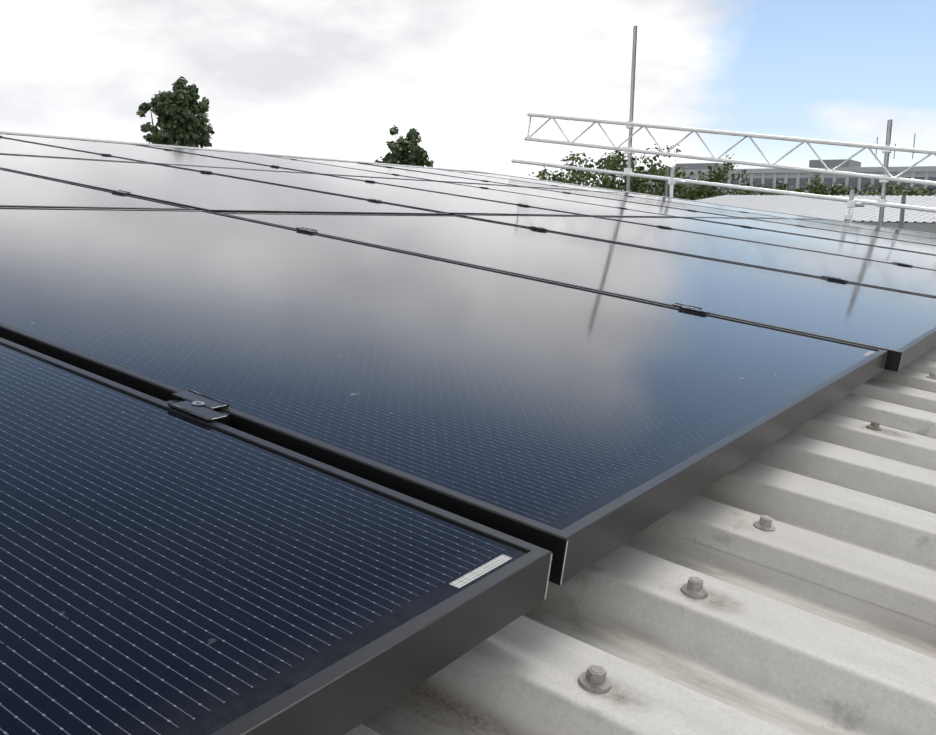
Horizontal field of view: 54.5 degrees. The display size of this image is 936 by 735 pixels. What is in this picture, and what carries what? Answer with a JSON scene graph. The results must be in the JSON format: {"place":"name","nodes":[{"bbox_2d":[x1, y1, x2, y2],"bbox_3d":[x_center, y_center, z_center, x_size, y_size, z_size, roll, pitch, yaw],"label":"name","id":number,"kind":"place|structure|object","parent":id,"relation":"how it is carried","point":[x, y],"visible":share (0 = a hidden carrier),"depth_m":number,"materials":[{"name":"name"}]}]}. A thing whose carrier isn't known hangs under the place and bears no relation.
{"place":"outdoors","nodes":[
{"label":"outdoors","id":0,"kind":"place"},
{"bbox_2d":[0,0,935,185],"label":"sky","id":1,"kind":"structure","parent":0,"point":[330,79],"materials":[{"name":"white"}]},
{"bbox_2d":[345,345,935,734],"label":"roof sheeting","id":2,"kind":"object","parent":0,"point":[829,628],"depth_m":0.71,"materials":[{"name":"grey metal"}]},
{"bbox_2d":[588,424,903,711],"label":"roof fixing stains","id":3,"kind":"object","parent":2,"relation":"on","point":[692,603],"visible":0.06,"depth_m":0.70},
{"bbox_2d":[578,372,935,692],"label":"roof bolts","id":4,"kind":"object","parent":2,"relation":"on","point":[593,678],"visible":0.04,"depth_m":0.71,"materials":[{"name":"grey metal"}]},
{"bbox_2d":[643,133,935,195],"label":"distant office block","id":5,"kind":"structure","parent":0,"point":[795,179],"depth_m":187.64,"materials":[{"name":"grey glass"}]},
{"bbox_2d":[694,195,935,233],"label":"corrugated roof","id":6,"kind":"structure","parent":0,"point":[921,221],"depth_m":45.45,"materials":[{"name":"white metal"}]},
{"label":"ground","id":7,"kind":"structure","parent":0,"visible":0},
{"bbox_2d":[136,76,214,147],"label":"poplar tree","id":8,"kind":"object","parent":7,"relation":"on","point":[179,111],"visible":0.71,"depth_m":45.64,"materials":[{"name":"green plant"}]},
{"bbox_2d":[375,125,433,166],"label":"poplar tree","id":9,"kind":"object","parent":7,"relation":"on","point":[402,147],"visible":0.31,"depth_m":43.27,"materials":[{"name":"green plant"}]},
{"bbox_2d":[529,144,693,195],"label":"tree","id":10,"kind":"object","parent":7,"relation":"on","point":[612,163],"visible":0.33,"depth_m":119.74,"materials":[{"name":"green plant"}]},
{"bbox_2d":[621,154,737,199],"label":"tree","id":11,"kind":"object","parent":7,"relation":"on","point":[704,192],"visible":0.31,"depth_m":120.75,"materials":[{"name":"green plant"}]},
{"bbox_2d":[673,185,736,198],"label":"office tree","id":12,"kind":"object","parent":7,"relation":"on","point":[696,189],"depth_m":138.41,"materials":[{"name":"green plant"}]},
{"bbox_2d":[511,26,935,228],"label":"scaffolding","id":13,"kind":"object","parent":7,"relation":"on","point":[886,177],"visible":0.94,"depth_m":10.71,"materials":[{"name":"silver metal"}]},
{"bbox_2d":[713,184,758,194],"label":"office tree","id":14,"kind":"object","parent":7,"relation":"on","point":[741,191],"depth_m":143.01,"materials":[{"name":"green plant"}]},
{"bbox_2d":[719,184,780,194],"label":"office tree","id":15,"kind":"object","parent":7,"relation":"on","point":[749,193],"visible":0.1,"depth_m":134.78,"materials":[{"name":"green plant"}]},
{"bbox_2d":[737,181,787,194],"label":"office tree","id":16,"kind":"object","parent":7,"relation":"on","point":[780,187],"visible":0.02,"depth_m":136.16,"materials":[{"name":"green plant"}]},
{"bbox_2d":[734,170,817,194],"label":"office tree","id":17,"kind":"object","parent":7,"relation":"on","point":[742,177],"visible":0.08,"depth_m":144.86,"materials":[{"name":"green plant"}]},
{"bbox_2d":[756,185,818,194],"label":"office tree","id":18,"kind":"object","parent":7,"relation":"on","point":[799,190],"depth_m":140.27,"materials":[{"name":"green plant"}]},
{"bbox_2d":[802,176,848,194],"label":"office tree","id":19,"kind":"object","parent":7,"relation":"on","point":[824,191],"visible":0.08,"depth_m":131.79,"materials":[{"name":"green plant"}]},
{"bbox_2d":[792,174,867,194],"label":"office tree","id":20,"kind":"object","parent":7,"relation":"on","point":[819,189],"visible":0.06,"depth_m":134.99,"materials":[{"name":"green plant"}]},
{"bbox_2d":[845,181,901,220],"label":"office tree","id":21,"kind":"object","parent":7,"relation":"on","point":[888,186],"visible":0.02,"depth_m":130.26,"materials":[{"name":"green plant"}]},
{"bbox_2d":[831,183,918,220],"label":"office tree","id":22,"kind":"object","parent":7,"relation":"on","point":[878,190],"visible":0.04,"depth_m":131.05,"materials":[{"name":"green plant"}]},
{"bbox_2d":[861,183,935,195],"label":"office tree","id":23,"kind":"object","parent":7,"relation":"on","point":[890,192],"visible":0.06,"depth_m":127.57,"materials":[{"name":"green plant"}]},
{"bbox_2d":[874,182,925,221],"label":"office tree","id":24,"kind":"object","parent":7,"relation":"on","point":[900,188],"visible":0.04,"depth_m":136.76,"materials":[{"name":"green plant"}]},
{"bbox_2d":[905,186,935,194],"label":"office tree","id":25,"kind":"object","parent":7,"relation":"on","point":[922,189],"depth_m":136.53,"materials":[{"name":"green plant"}]},
{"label":"warehouse walls","id":26,"kind":"object","parent":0,"visible":0},
{"bbox_2d":[0,131,933,233],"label":"roof ridge and barge flashing","id":27,"kind":"structure","parent":26,"relation":"on","point":[65,137],"depth_m":9.33,"materials":[{"name":"grey metal"}]},
{"label":"mini rails under modules","id":28,"kind":"object","parent":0,"visible":0},
{"bbox_2d":[0,137,151,163],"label":"solar panel","id":29,"kind":"object","parent":28,"relation":"on","point":[12,146],"visible":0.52,"depth_m":4.37,"materials":[{"name":"black glass"}]},
{"bbox_2d":[0,168,196,209],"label":"solar panel","id":30,"kind":"object","parent":28,"relation":"on","point":[18,189],"visible":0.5,"depth_m":2.47,"materials":[{"name":"black glass"}]},
{"bbox_2d":[112,190,130,194],"bbox_3d":[-1.031,-0.506,2.701,0.078,0.034,0.044,16,16,32],"label":"clamp","id":31,"kind":"object","parent":28,"relation":"on","point":[121,192],"visible":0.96,"depth_m":2.69,"materials":[{"name":"black metal"}]},
{"bbox_2d":[0,133,316,173],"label":"solar panel","id":32,"kind":"object","parent":28,"relation":"on","point":[152,155],"visible":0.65,"depth_m":5.27,"materials":[{"name":"black glass"}]},
{"bbox_2d":[166,389,230,425],"bbox_3d":[-0.240,0.048,0.810,0.078,0.034,0.044,16,16,32],"label":"clamp","id":33,"kind":"object","parent":28,"relation":"on","point":[198,405],"visible":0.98,"depth_m":0.80,"materials":[{"name":"black metal"}]},
{"bbox_2d":[0,154,449,214],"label":"solar panel","id":34,"kind":"object","parent":28,"relation":"on","point":[205,191],"visible":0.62,"depth_m":3.27,"materials":[{"name":"black glass"}]},
{"bbox_2d":[0,337,551,734],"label":"solar panel","id":35,"kind":"object","parent":28,"relation":"on","point":[165,569],"visible":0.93,"depth_m":0.53,"materials":[{"name":"glass"}]},
{"bbox_2d":[136,144,433,180],"bbox_3d":[-1.261,-1.399,6.285,1.762,0.035,1.134,16,16,32],"label":"solar panel","id":36,"kind":"object","parent":28,"relation":"on","point":[300,165],"visible":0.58,"depth_m":6.22,"materials":[{"name":"black glass"}]},
{"bbox_2d":[296,227,317,233],"bbox_3d":[-0.407,-0.332,2.293,0.078,0.034,0.044,16,16,32],"label":"clamp","id":37,"kind":"object","parent":28,"relation":"on","point":[306,229],"visible":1,"depth_m":2.28,"materials":[{"name":"black metal"}]},
{"bbox_2d":[156,163,585,215],"bbox_3d":[-0.473,-0.845,4.396,1.763,0.036,1.134,16,16,32],"label":"solar panel","id":38,"kind":"object","parent":28,"relation":"on","point":[450,204],"visible":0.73,"depth_m":4.29,"materials":[{"name":"black glass"}]},
{"bbox_2d":[267,155,522,186],"bbox_3d":[-0.607,-1.549,7.231,1.762,0.035,1.134,16,16,32],"label":"solar panel","id":39,"kind":"object","parent":28,"relation":"on","point":[410,173],"visible":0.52,"depth_m":7.20,"materials":[{"name":"black glass"}]},
{"bbox_2d":[0,207,886,585],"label":"solar panel","id":40,"kind":"object","parent":28,"relation":"on","point":[574,429],"visible":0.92,"depth_m":1.09,"materials":[{"name":"black glass"}]},
{"bbox_2d":[672,303,709,313],"bbox_3d":[0.425,-0.099,1.748,0.078,0.034,0.044,16,16,32],"label":"clamp","id":41,"kind":"object","parent":40,"relation":"attached to","point":[689,308],"visible":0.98,"depth_m":1.74,"materials":[{"name":"black metal"}]},
{"bbox_2d":[358,162,588,190],"bbox_3d":[0.047,-1.701,8.175,1.762,0.035,1.134,16,16,32],"label":"solar panel","id":42,"kind":"object","parent":28,"relation":"on","point":[480,177],"visible":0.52,"depth_m":8.14,"materials":[{"name":"black glass"}]},
{"bbox_2d":[324,174,677,216],"bbox_3d":[0.194,-0.992,5.332,1.763,0.036,1.134,16,16,32],"label":"solar panel","id":43,"kind":"object","parent":28,"relation":"on","point":[575,207],"visible":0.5,"depth_m":5.25,"materials":[{"name":"black glass"}]},
{"bbox_2d":[441,169,636,193],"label":"solar panel","id":44,"kind":"object","parent":28,"relation":"on","point":[547,182],"visible":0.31,"depth_m":9.14,"materials":[{"name":"black glass"}]},
{"bbox_2d":[215,212,935,371],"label":"solar panel","id":45,"kind":"object","parent":28,"relation":"on","point":[899,327],"visible":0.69,"depth_m":2.27,"materials":[{"name":"black glass"}]},
{"bbox_2d":[529,226,547,230],"bbox_3d":[0.249,-0.481,3.236,0.078,0.034,0.044,16,16,32],"label":"clamp","id":46,"kind":"object","parent":45,"relation":"attached to","point":[535,227],"visible":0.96,"depth_m":3.22,"materials":[{"name":"black metal"}]},
{"bbox_2d":[821,275,847,281],"bbox_3d":[1.081,-0.249,2.691,0.078,0.034,0.044,16,16,32],"label":"clamp","id":47,"kind":"object","parent":45,"relation":"attached to","point":[834,278],"visible":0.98,"depth_m":2.68,"materials":[{"name":"black metal"}]},
{"bbox_2d":[441,181,739,217],"bbox_3d":[0.849,-1.141,6.277,1.763,0.036,1.134,16,16,32],"label":"solar panel","id":48,"kind":"object","parent":28,"relation":"on","point":[609,202],"visible":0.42,"depth_m":6.25,"materials":[{"name":"black glass"}]},
{"bbox_2d":[530,187,782,217],"bbox_3d":[1.502,-1.293,7.222,1.763,0.037,1.134,16,16,32],"label":"solar panel","id":49,"kind":"object","parent":28,"relation":"on","point":[672,204],"visible":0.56,"depth_m":7.18,"materials":[{"name":"black glass"}]},
{"bbox_2d":[453,214,935,296],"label":"solar panel","id":50,"kind":"object","parent":28,"relation":"on","point":[899,277],"visible":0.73,"depth_m":3.35,"materials":[{"name":"black glass"}]},
{"bbox_2d":[596,191,820,218],"bbox_3d":[2.164,-1.440,8.163,1.762,0.035,1.134,16,16,32],"label":"solar panel","id":51,"kind":"object","parent":28,"relation":"on","point":[762,212],"visible":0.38,"depth_m":8.18,"materials":[{"name":"black glass"}]},
{"bbox_2d":[595,216,935,269],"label":"solar panel","id":52,"kind":"object","parent":28,"relation":"on","point":[890,255],"visible":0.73,"depth_m":4.39,"materials":[{"name":"black glass"}]},
{"bbox_2d":[684,217,935,254],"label":"solar panel","id":53,"kind":"object","parent":28,"relation":"on","point":[853,238],"visible":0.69,"depth_m":5.37,"materials":[{"name":"black glass"}]},
{"bbox_2d":[749,218,935,244],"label":"solar panel","id":54,"kind":"object","parent":28,"relation":"on","point":[876,233],"visible":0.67,"depth_m":6.39,"materials":[{"name":"black glass"}]},
{"bbox_2d":[800,219,935,238],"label":"solar panel","id":55,"kind":"object","parent":28,"relation":"on","point":[887,229],"visible":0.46,"depth_m":7.43,"materials":[{"name":"black glass"}]}
]}

